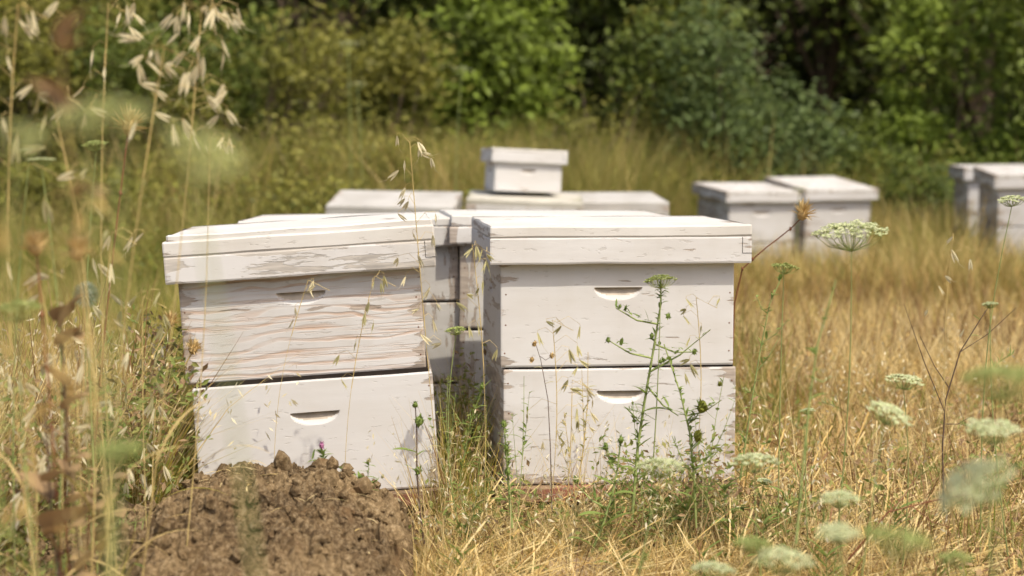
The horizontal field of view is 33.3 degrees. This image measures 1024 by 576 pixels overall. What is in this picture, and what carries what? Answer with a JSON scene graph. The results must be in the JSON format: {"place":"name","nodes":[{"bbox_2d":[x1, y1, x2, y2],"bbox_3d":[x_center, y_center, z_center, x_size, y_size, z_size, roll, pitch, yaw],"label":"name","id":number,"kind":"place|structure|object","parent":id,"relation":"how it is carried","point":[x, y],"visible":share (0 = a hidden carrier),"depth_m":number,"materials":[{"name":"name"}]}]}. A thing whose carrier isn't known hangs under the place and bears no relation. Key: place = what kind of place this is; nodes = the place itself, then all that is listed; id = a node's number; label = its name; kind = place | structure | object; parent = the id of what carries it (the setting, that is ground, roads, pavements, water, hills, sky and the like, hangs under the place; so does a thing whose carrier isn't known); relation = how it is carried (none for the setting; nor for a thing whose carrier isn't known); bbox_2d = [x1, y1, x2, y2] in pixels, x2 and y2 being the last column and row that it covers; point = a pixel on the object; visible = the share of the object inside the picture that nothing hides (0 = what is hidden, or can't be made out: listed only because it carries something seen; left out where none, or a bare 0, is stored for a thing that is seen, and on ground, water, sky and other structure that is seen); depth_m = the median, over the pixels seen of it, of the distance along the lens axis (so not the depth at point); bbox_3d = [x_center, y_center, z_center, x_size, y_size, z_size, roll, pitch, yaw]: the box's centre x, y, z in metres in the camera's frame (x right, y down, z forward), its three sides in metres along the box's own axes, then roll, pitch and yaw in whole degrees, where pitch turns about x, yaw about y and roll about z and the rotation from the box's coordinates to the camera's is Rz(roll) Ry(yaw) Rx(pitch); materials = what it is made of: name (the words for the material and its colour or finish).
{"place":"outdoors","nodes":[
{"label":"outdoors","id":0,"kind":"place"},
{"bbox_2d":[0,0,1018,529],"bbox_3d":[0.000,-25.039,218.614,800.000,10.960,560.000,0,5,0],"label":"ground","id":1,"kind":"structure","parent":0,"point":[342,14],"depth_m":24.24,"materials":[{"name":"green plant"}]},
{"bbox_2d":[0,299,42,574],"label":"umbel flower","id":2,"kind":"object","parent":1,"relation":"on","point":[18,302],"visible":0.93,"depth_m":2.10,"materials":[{"name":"green plant"}]},
{"bbox_2d":[0,121,56,428],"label":"umbel flower","id":3,"kind":"object","parent":1,"relation":"on","point":[38,139],"visible":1,"depth_m":1.01,"materials":[{"name":"plant"}]},
{"bbox_2d":[2,149,55,575],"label":"umbel flower","id":4,"kind":"object","parent":1,"relation":"on","point":[28,156],"visible":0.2,"depth_m":2.55,"materials":[{"name":"green plant"}]},
{"bbox_2d":[13,227,62,575],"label":"dry thistle","id":5,"kind":"object","parent":1,"relation":"on","point":[34,249],"visible":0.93,"depth_m":2.20,"materials":[{"name":"brown plant"}]},
{"bbox_2d":[0,364,82,575],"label":"wild oat","id":6,"kind":"object","parent":1,"relation":"on","point":[42,459],"visible":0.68,"depth_m":2.60,"materials":[{"name":"plant"}]},
{"bbox_2d":[0,313,92,575],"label":"wild oat","id":7,"kind":"object","parent":1,"relation":"on","point":[43,410],"visible":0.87,"depth_m":1.51,"materials":[{"name":"plant"}]},
{"bbox_2d":[0,0,104,575],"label":"wild oat","id":8,"kind":"object","parent":1,"relation":"on","point":[28,31],"visible":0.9,"depth_m":2.31,"materials":[{"name":"plant"}]},
{"bbox_2d":[0,213,106,575],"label":"wild oat","id":9,"kind":"object","parent":1,"relation":"on","point":[59,372],"visible":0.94,"depth_m":1.19,"materials":[{"name":"plant"}]},
{"bbox_2d":[0,0,108,196],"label":"shrub","id":10,"kind":"object","parent":1,"relation":"on","point":[10,15],"visible":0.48,"depth_m":12.26,"materials":[{"name":"green plant"}]},
{"bbox_2d":[17,400,95,575],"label":"withered plant","id":11,"kind":"object","parent":1,"relation":"on","point":[47,521],"visible":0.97,"depth_m":2.21,"materials":[{"name":"brown plant"}]},
{"bbox_2d":[11,87,108,573],"bbox_3d":[-0.614,0.186,2.331,0.125,0.921,0.193,5,7,44],"label":"wild oat","id":12,"kind":"object","parent":1,"relation":"on","point":[46,208],"visible":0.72,"depth_m":2.32,"materials":[{"name":"plant"}]},
{"bbox_2d":[21,9,106,575],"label":"withered plant","id":13,"kind":"object","parent":1,"relation":"on","point":[56,94],"visible":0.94,"depth_m":1.26,"materials":[{"name":"brown plant"}]},
{"bbox_2d":[0,177,139,575],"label":"wild oat","id":14,"kind":"object","parent":1,"relation":"on","point":[28,282],"visible":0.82,"depth_m":1.31,"materials":[{"name":"plant"}]},
{"bbox_2d":[27,157,113,575],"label":"umbel flower","id":15,"kind":"object","parent":1,"relation":"on","point":[45,160],"visible":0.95,"depth_m":2.46,"materials":[{"name":"green plant"}]},
{"bbox_2d":[38,294,103,571],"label":"withered plant","id":16,"kind":"object","parent":1,"relation":"on","point":[56,313],"visible":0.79,"depth_m":2.36,"materials":[{"name":"brown plant"}]},
{"bbox_2d":[4,337,138,547],"bbox_3d":[-0.683,0.346,2.709,0.259,0.541,0.115,0,5,0],"label":"wild oat","id":17,"kind":"object","parent":1,"relation":"on","point":[50,362],"visible":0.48,"depth_m":2.70,"materials":[{"name":"plant"}]},
{"bbox_2d":[6,253,152,575],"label":"wild oat","id":18,"kind":"object","parent":1,"relation":"on","point":[34,281],"visible":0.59,"depth_m":2.50,"materials":[{"name":"plant"}]},
{"bbox_2d":[0,137,164,247],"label":"shrub","id":19,"kind":"object","parent":1,"relation":"on","point":[35,176],"visible":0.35,"depth_m":9.66,"materials":[{"name":"green plant"}]},
{"bbox_2d":[71,281,99,573],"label":"globe thistle","id":20,"kind":"object","parent":1,"relation":"on","point":[91,295],"visible":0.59,"depth_m":2.75,"materials":[{"name":"brown plant"}]},
{"bbox_2d":[62,230,109,558],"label":"dry thistle","id":21,"kind":"object","parent":1,"relation":"on","point":[83,245],"visible":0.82,"depth_m":2.00,"materials":[{"name":"plant"}]},
{"bbox_2d":[54,102,120,575],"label":"umbel flower","id":22,"kind":"object","parent":1,"relation":"on","point":[62,117],"visible":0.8,"depth_m":0.96,"materials":[{"name":"plant"}]},
{"bbox_2d":[0,0,197,188],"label":"shrub","id":23,"kind":"object","parent":1,"relation":"on","point":[43,7],"visible":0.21,"depth_m":12.71,"materials":[{"name":"green plant"}]},
{"bbox_2d":[70,472,128,575],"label":"withered plant","id":24,"kind":"object","parent":1,"relation":"on","point":[98,534],"visible":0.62,"depth_m":2.60,"materials":[{"name":"brown plant"}]},
{"bbox_2d":[0,303,212,575],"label":"verge weeds","id":25,"kind":"object","parent":1,"relation":"on","point":[181,383],"visible":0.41,"depth_m":3.16,"materials":[{"name":"green plant"}]},
{"bbox_2d":[77,227,143,559],"bbox_3d":[-0.655,0.255,2.823,0.286,0.709,0.083,2,6,20],"label":"wild oat","id":26,"kind":"object","parent":1,"relation":"on","point":[110,275],"visible":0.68,"depth_m":2.81,"materials":[{"name":"plant"}]},
{"bbox_2d":[79,105,146,569],"bbox_3d":[-0.666,0.152,2.840,0.156,0.914,0.071,0,5,0],"label":"dry thistle","id":27,"kind":"object","parent":1,"relation":"on","point":[127,131],"visible":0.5,"depth_m":2.81,"materials":[{"name":"brown plant"}]},
{"bbox_2d":[90,440,144,575],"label":"umbel flower","id":28,"kind":"object","parent":1,"relation":"on","point":[133,446],"visible":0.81,"depth_m":1.25,"materials":[{"name":"green plant"}]},
{"bbox_2d":[46,0,201,575],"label":"wild oat","id":29,"kind":"object","parent":1,"relation":"on","point":[130,12],"visible":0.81,"depth_m":2.55,"materials":[{"name":"plant"}]},
{"bbox_2d":[91,97,158,575],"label":"umbel flower","id":30,"kind":"object","parent":1,"relation":"on","point":[137,108],"visible":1,"depth_m":0.90,"materials":[{"name":"plant"}]},
{"bbox_2d":[110,397,178,503],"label":"wild oat","id":31,"kind":"object","parent":1,"relation":"on","point":[150,487],"visible":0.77,"depth_m":3.10,"materials":[{"name":"plant"}]},
{"bbox_2d":[51,0,252,575],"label":"wild oat","id":32,"kind":"object","parent":1,"relation":"on","point":[222,92],"visible":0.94,"depth_m":2.46,"materials":[{"name":"plant"}]},
{"bbox_2d":[0,266,304,575],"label":"oat grass","id":33,"kind":"structure","parent":1,"relation":"on","point":[186,430],"depth_m":3.50,"materials":[{"name":"plant"}]},
{"bbox_2d":[104,29,231,575],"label":"wild oat","id":34,"kind":"object","parent":1,"relation":"on","point":[184,81],"visible":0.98,"depth_m":2.35,"materials":[{"name":"plant"}]},
{"bbox_2d":[68,128,269,232],"bbox_3d":[-2.127,-0.447,10.213,1.623,1.026,0.904,0,5,0],"label":"shrub","id":35,"kind":"object","parent":1,"relation":"on","point":[162,165],"visible":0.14,"depth_m":10.15,"materials":[{"name":"green plant"}]},
{"bbox_2d":[113,289,224,539],"bbox_3d":[-0.608,0.303,2.911,0.185,0.603,0.174,5,8,45],"label":"wild oat","id":36,"kind":"object","parent":1,"relation":"on","point":[160,333],"visible":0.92,"depth_m":2.90,"materials":[{"name":"plant"}]},
{"bbox_2d":[56,0,283,174],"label":"tree","id":37,"kind":"object","parent":1,"relation":"on","point":[177,3],"visible":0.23,"depth_m":14.99,"materials":[{"name":"green plant"}]},
{"bbox_2d":[51,0,303,182],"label":"shrub","id":38,"kind":"object","parent":1,"relation":"on","point":[144,94],"visible":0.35,"depth_m":11.98,"materials":[{"name":"green plant"}]},
{"bbox_2d":[119,125,269,555],"bbox_3d":[-0.515,0.180,2.709,0.254,0.872,0.127,-1,5,-11],"label":"wild oat","id":39,"kind":"object","parent":1,"relation":"on","point":[229,142],"visible":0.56,"depth_m":2.72,"materials":[{"name":"plant"}]},
{"bbox_2d":[0,450,417,575],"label":"soil mound","id":40,"kind":"object","parent":1,"relation":"on","point":[323,538],"visible":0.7,"depth_m":2.86,"materials":[{"name":"brown soil"}]},
{"bbox_2d":[163,124,257,575],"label":"umbel flower","id":41,"kind":"object","parent":1,"relation":"on","point":[194,174],"visible":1,"depth_m":0.81,"materials":[{"name":"plant"}]},
{"bbox_2d":[129,155,379,227],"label":"shrub","id":42,"kind":"object","parent":1,"relation":"on","point":[286,191],"visible":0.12,"depth_m":9.46,"materials":[{"name":"green plant"}]},
{"bbox_2d":[134,0,402,185],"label":"shrub","id":43,"kind":"object","parent":1,"relation":"on","point":[288,77],"visible":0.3,"depth_m":11.78,"materials":[{"name":"green plant"}]},
{"bbox_2d":[120,0,449,162],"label":"tree","id":44,"kind":"object","parent":1,"relation":"on","point":[335,4],"visible":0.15,"depth_m":15.19,"materials":[{"name":"green plant"}]},
{"bbox_2d":[162,212,440,521],"bbox_3d":[-0.440,0.235,3.835,0.566,0.767,0.479,-4,5,-4],"label":"beehive","id":45,"kind":"object","parent":1,"relation":"on","point":[263,273],"visible":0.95,"depth_m":3.62,"materials":[{"name":"white wood"}]},
{"bbox_2d":[238,99,444,211],"bbox_3d":[-1.138,-0.552,10.381,1.512,1.179,0.922,0,5,0],"label":"shrub","id":46,"kind":"object","parent":1,"relation":"on","point":[324,145],"visible":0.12,"depth_m":10.27,"materials":[{"name":"green plant"}]},
{"bbox_2d":[238,212,466,459],"bbox_3d":[-0.392,0.198,4.489,0.565,0.777,0.478,-1,4,-1],"label":"beehive","id":47,"kind":"object","parent":1,"relation":"on","point":[441,278],"visible":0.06,"depth_m":4.28,"materials":[{"name":"white wood"}]},
{"bbox_2d":[253,5,483,174],"bbox_3d":[-1.019,-1.067,12.358,1.995,1.953,1.076,0,5,0],"label":"shrub","id":48,"kind":"object","parent":1,"relation":"on","point":[401,57],"visible":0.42,"depth_m":12.19,"materials":[{"name":"green plant"}]},
{"bbox_2d":[325,190,462,213],"bbox_3d":[-0.523,-0.047,7.729,0.565,0.724,0.478,1,12,2],"label":"beehive","id":49,"kind":"object","parent":1,"relation":"on","point":[355,201],"visible":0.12,"depth_m":7.58,"materials":[{"name":"white wood"}]},
{"bbox_2d":[384,133,444,537],"bbox_3d":[-0.176,0.131,3.296,0.152,0.856,0.075,2,6,24],"label":"wild oat","id":50,"kind":"object","parent":1,"relation":"on","point":[420,146],"visible":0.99,"depth_m":3.27,"materials":[{"name":"plant"}]},
{"bbox_2d":[375,344,537,541],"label":"grass tuft","id":51,"kind":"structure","parent":1,"relation":"on","point":[467,477],"depth_m":3.66,"materials":[{"name":"plant"}]},
{"bbox_2d":[363,0,566,171],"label":"shrub","id":52,"kind":"object","parent":1,"relation":"on","point":[508,80],"visible":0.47,"depth_m":12.47,"materials":[{"name":"green plant"}]},
{"bbox_2d":[0,164,953,285],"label":"meadow herbs","id":53,"kind":"object","parent":1,"relation":"on","point":[157,229],"visible":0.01,"depth_m":8.65,"materials":[{"name":"green plant"}]},
{"bbox_2d":[456,241,497,545],"bbox_3d":[-0.054,0.236,3.284,0.058,0.652,0.110,5,7,41],"label":"wild oat","id":54,"kind":"object","parent":1,"relation":"on","point":[460,305],"visible":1,"depth_m":3.26,"materials":[{"name":"plant"}]},
{"bbox_2d":[314,0,662,146],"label":"tree","id":55,"kind":"object","parent":1,"relation":"on","point":[408,8],"visible":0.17,"depth_m":15.24,"materials":[{"name":"green plant"}]},
{"bbox_2d":[0,0,1023,182],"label":"wood","id":56,"kind":"object","parent":1,"relation":"on","point":[791,56],"visible":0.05,"depth_m":18.04,"materials":[{"name":"green plant"}]},
{"bbox_2d":[466,190,582,209],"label":"beehive","id":57,"kind":"object","parent":1,"relation":"on","point":[489,200],"visible":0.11,"depth_m":7.29,"materials":[{"name":"white wood"}]},
{"bbox_2d":[481,148,567,192],"bbox_3d":[0.050,-0.521,7.605,0.340,0.187,0.260,2,4,-12],"label":"beehive","id":58,"kind":"object","parent":57,"relation":"on","point":[520,170],"visible":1,"depth_m":7.49,"materials":[{"name":"white paint"}]},
{"bbox_2d":[429,0,634,172],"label":"shrub","id":59,"kind":"object","parent":1,"relation":"on","point":[541,11],"visible":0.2,"depth_m":12.78,"materials":[{"name":"green plant"}]},
{"bbox_2d":[439,209,669,442],"bbox_3d":[0.102,0.164,4.499,0.569,0.725,0.484,0,4,-6],"label":"beehive","id":60,"kind":"object","parent":1,"relation":"on","point":[460,228],"visible":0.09,"depth_m":4.27,"materials":[{"name":"white wood"}]},
{"bbox_2d":[526,316,595,550],"bbox_3d":[0.090,0.308,3.283,0.128,0.512,0.086,2,6,16],"label":"wild oat","id":61,"kind":"object","parent":1,"relation":"on","point":[571,357],"visible":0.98,"depth_m":3.26,"materials":[{"name":"plant"}]},
{"bbox_2d":[496,72,668,184],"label":"shrub","id":62,"kind":"object","parent":1,"relation":"on","point":[577,124],"visible":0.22,"depth_m":12.27,"materials":[{"name":"green plant"}]},
{"bbox_2d":[471,216,751,512],"bbox_3d":[0.209,0.221,3.896,0.565,0.753,0.478,0,5,-6],"label":"beehive","id":63,"kind":"object","parent":1,"relation":"on","point":[585,272],"visible":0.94,"depth_m":3.68,"materials":[{"name":"white wood"}]},
{"bbox_2d":[558,192,668,214],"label":"beehive","id":64,"kind":"object","parent":1,"relation":"on","point":[642,201],"visible":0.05,"depth_m":7.75,"materials":[{"name":"white wood"}]},
{"bbox_2d":[402,343,845,568],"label":"hive foot weeds","id":65,"kind":"object","parent":1,"relation":"on","point":[688,487],"visible":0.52,"depth_m":3.43,"materials":[{"name":"green plant"}]},
{"bbox_2d":[429,0,819,167],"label":"tree","id":66,"kind":"object","parent":1,"relation":"on","point":[598,78],"visible":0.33,"depth_m":15.00,"materials":[{"name":"green plant"}]},
{"bbox_2d":[624,274,680,545],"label":"umbel flower","id":67,"kind":"object","parent":1,"relation":"on","point":[656,277],"visible":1,"depth_m":3.25,"materials":[{"name":"green plant"}]},
{"bbox_2d":[627,457,684,575],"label":"umbel flower","id":68,"kind":"object","parent":1,"relation":"on","point":[646,462],"visible":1,"depth_m":2.55,"materials":[{"name":"white plant"}]},
{"bbox_2d":[606,280,709,519],"bbox_3d":[0.277,0.214,3.259,0.203,0.463,0.045,0,5,0],"label":"weed","id":69,"kind":"object","parent":1,"relation":"on","point":[663,360],"visible":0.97,"depth_m":3.25,"materials":[{"name":"green plant"}]},
{"bbox_2d":[588,0,768,194],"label":"shrub","id":70,"kind":"object","parent":1,"relation":"on","point":[641,62],"visible":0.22,"depth_m":12.40,"materials":[{"name":"green plant"}]},
{"bbox_2d":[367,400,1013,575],"bbox_3d":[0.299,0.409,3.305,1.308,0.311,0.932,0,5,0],"label":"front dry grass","id":71,"kind":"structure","parent":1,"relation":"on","point":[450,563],"depth_m":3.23,"materials":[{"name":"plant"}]},
{"bbox_2d":[379,450,1023,575],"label":"straw litter","id":72,"kind":"object","parent":1,"relation":"on","point":[729,560],"visible":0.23,"depth_m":3.24,"materials":[{"name":"yellow plant"}]},
{"bbox_2d":[569,434,635,556],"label":"weed","id":73,"kind":"object","parent":72,"relation":"on","point":[611,459],"visible":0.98,"depth_m":3.20,"materials":[{"name":"green plant"}]},
{"bbox_2d":[663,344,723,527],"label":"weed","id":74,"kind":"object","parent":72,"relation":"on","point":[702,406],"visible":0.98,"depth_m":3.24,"materials":[{"name":"green plant"}]},
{"bbox_2d":[621,0,831,200],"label":"shrub","id":75,"kind":"object","parent":1,"relation":"on","point":[718,109],"visible":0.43,"depth_m":11.81,"materials":[{"name":"green plant"}]},
{"bbox_2d":[692,182,801,268],"bbox_3d":[1.266,-0.198,9.356,0.432,0.714,0.528,-1,9,-14],"label":"beehive","id":76,"kind":"object","parent":1,"relation":"on","point":[763,209],"visible":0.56,"depth_m":9.12,"materials":[{"name":"white wood"}]},
{"bbox_2d":[736,269,788,479],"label":"weed","id":77,"kind":"object","parent":1,"relation":"on","point":[745,440],"visible":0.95,"depth_m":3.50,"materials":[{"name":"green plant"}]},
{"bbox_2d":[729,452,800,575],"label":"umbel flower","id":78,"kind":"object","parent":1,"relation":"on","point":[754,455],"visible":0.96,"depth_m":2.65,"materials":[{"name":"white plant"}]},
{"bbox_2d":[734,262,811,530],"bbox_3d":[0.516,0.253,3.335,0.169,0.611,0.057,2,6,21],"label":"umbel flower","id":79,"kind":"object","parent":1,"relation":"on","point":[789,268],"visible":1,"depth_m":3.32,"materials":[{"name":"green plant"}]},
{"bbox_2d":[751,546,814,575],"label":"umbel flower","id":80,"kind":"object","parent":1,"relation":"on","point":[786,553],"visible":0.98,"depth_m":1.89,"materials":[{"name":"white plant"}]},
{"bbox_2d":[696,56,872,181],"bbox_3d":[1.963,-0.863,12.185,1.368,1.591,0.923,0,5,0],"label":"shrub","id":81,"kind":"object","parent":1,"relation":"on","point":[809,128],"visible":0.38,"depth_m":12.11,"materials":[{"name":"green plant"}]},
{"bbox_2d":[788,280,836,543],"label":"weed","id":82,"kind":"object","parent":1,"relation":"on","point":[814,350],"visible":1,"depth_m":2.60,"materials":[{"name":"green plant"}]},
{"bbox_2d":[714,0,916,170],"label":"tree","id":83,"kind":"object","parent":1,"relation":"on","point":[827,69],"visible":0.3,"depth_m":15.98,"materials":[{"name":"green plant"}]},
{"bbox_2d":[764,176,878,263],"bbox_3d":[1.819,-0.271,10.206,0.470,0.720,0.574,-2,12,-16],"label":"beehive","id":84,"kind":"object","parent":1,"relation":"on","point":[834,199],"visible":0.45,"depth_m":9.94,"materials":[{"name":"white wood"}]},
{"bbox_2d":[816,522,860,575],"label":"umbel flower","id":85,"kind":"object","parent":1,"relation":"on","point":[837,531],"visible":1,"depth_m":1.79,"materials":[{"name":"white plant"}]},
{"bbox_2d":[820,490,860,575],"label":"umbel flower","id":86,"kind":"object","parent":1,"relation":"on","point":[827,494],"visible":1,"depth_m":2.20,"materials":[{"name":"white plant"}]},
{"bbox_2d":[802,219,888,568],"bbox_3d":[0.593,0.229,3.029,0.135,0.702,0.133,-4,7,-35],"label":"umbel flower","id":87,"kind":"object","parent":1,"relation":"on","point":[837,227],"visible":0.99,"depth_m":3.00,"materials":[{"name":"green plant"}]},
{"bbox_2d":[668,188,1023,575],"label":"golden grass","id":88,"kind":"structure","parent":1,"relation":"on","point":[897,269],"depth_m":5.79,"materials":[{"name":"plant"}]},
{"bbox_2d":[801,91,928,203],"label":"shrub","id":89,"kind":"object","parent":1,"relation":"on","point":[864,143],"visible":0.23,"depth_m":12.46,"materials":[{"name":"green plant"}]},
{"bbox_2d":[735,314,1023,575],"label":"field weeds","id":90,"kind":"object","parent":1,"relation":"on","point":[978,571],"visible":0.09,"depth_m":3.95,"materials":[{"name":"green plant"}]},
{"bbox_2d":[859,400,913,575],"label":"umbel flower","id":91,"kind":"object","parent":1,"relation":"on","point":[893,409],"visible":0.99,"depth_m":2.60,"materials":[{"name":"white plant"}]},
{"bbox_2d":[764,0,1023,156],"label":"tree","id":92,"kind":"object","parent":1,"relation":"on","point":[968,105],"visible":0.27,"depth_m":15.14,"materials":[{"name":"green plant"}]},
{"bbox_2d":[861,526,935,575],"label":"umbel flower","id":93,"kind":"object","parent":1,"relation":"on","point":[912,536],"visible":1,"depth_m":1.30,"materials":[{"name":"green plant"}]},
{"bbox_2d":[867,144,953,230],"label":"shrub","id":94,"kind":"object","parent":1,"relation":"on","point":[932,181],"visible":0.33,"depth_m":11.21,"materials":[{"name":"green plant"}]},
{"bbox_2d":[884,373,938,573],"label":"umbel flower","id":95,"kind":"object","parent":1,"relation":"on","point":[910,378],"visible":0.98,"depth_m":3.00,"materials":[{"name":"white plant"}]},
{"bbox_2d":[845,0,1023,201],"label":"shrub","id":96,"kind":"object","parent":1,"relation":"on","point":[940,52],"visible":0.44,"depth_m":12.63,"materials":[{"name":"green plant"}]},
{"bbox_2d":[934,455,1019,575],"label":"umbel flower","id":97,"kind":"object","parent":1,"relation":"on","point":[972,468],"visible":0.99,"depth_m":1.54,"materials":[{"name":"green plant"}]},
{"bbox_2d":[949,164,1023,246],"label":"beehive","id":98,"kind":"object","parent":1,"relation":"on","point":[966,188],"visible":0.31,"depth_m":10.46,"materials":[{"name":"white wood"}]},
{"bbox_2d":[954,0,1023,164],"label":"shrub","id":99,"kind":"object","parent":1,"relation":"on","point":[1015,27],"visible":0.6,"depth_m":12.34,"materials":[{"name":"green plant"}]},
{"bbox_2d":[957,418,1023,575],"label":"umbel flower","id":100,"kind":"object","parent":1,"relation":"on","point":[990,429],"visible":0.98,"depth_m":2.30,"materials":[{"name":"white plant"}]},
{"bbox_2d":[958,364,1023,575],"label":"umbel flower","id":101,"kind":"object","parent":1,"relation":"on","point":[1002,371],"visible":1,"depth_m":1.50,"materials":[{"name":"green plant"}]},
{"bbox_2d":[973,166,1023,268],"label":"beehive","id":102,"kind":"object","parent":1,"relation":"on","point":[996,183],"visible":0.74,"depth_m":9.49,"materials":[{"name":"white wood"}]},
{"bbox_2d":[0,104,1021,434],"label":"meadow grass","id":103,"kind":"structure","parent":0,"point":[624,174],"depth_m":9.87,"materials":[{"name":"plant"}]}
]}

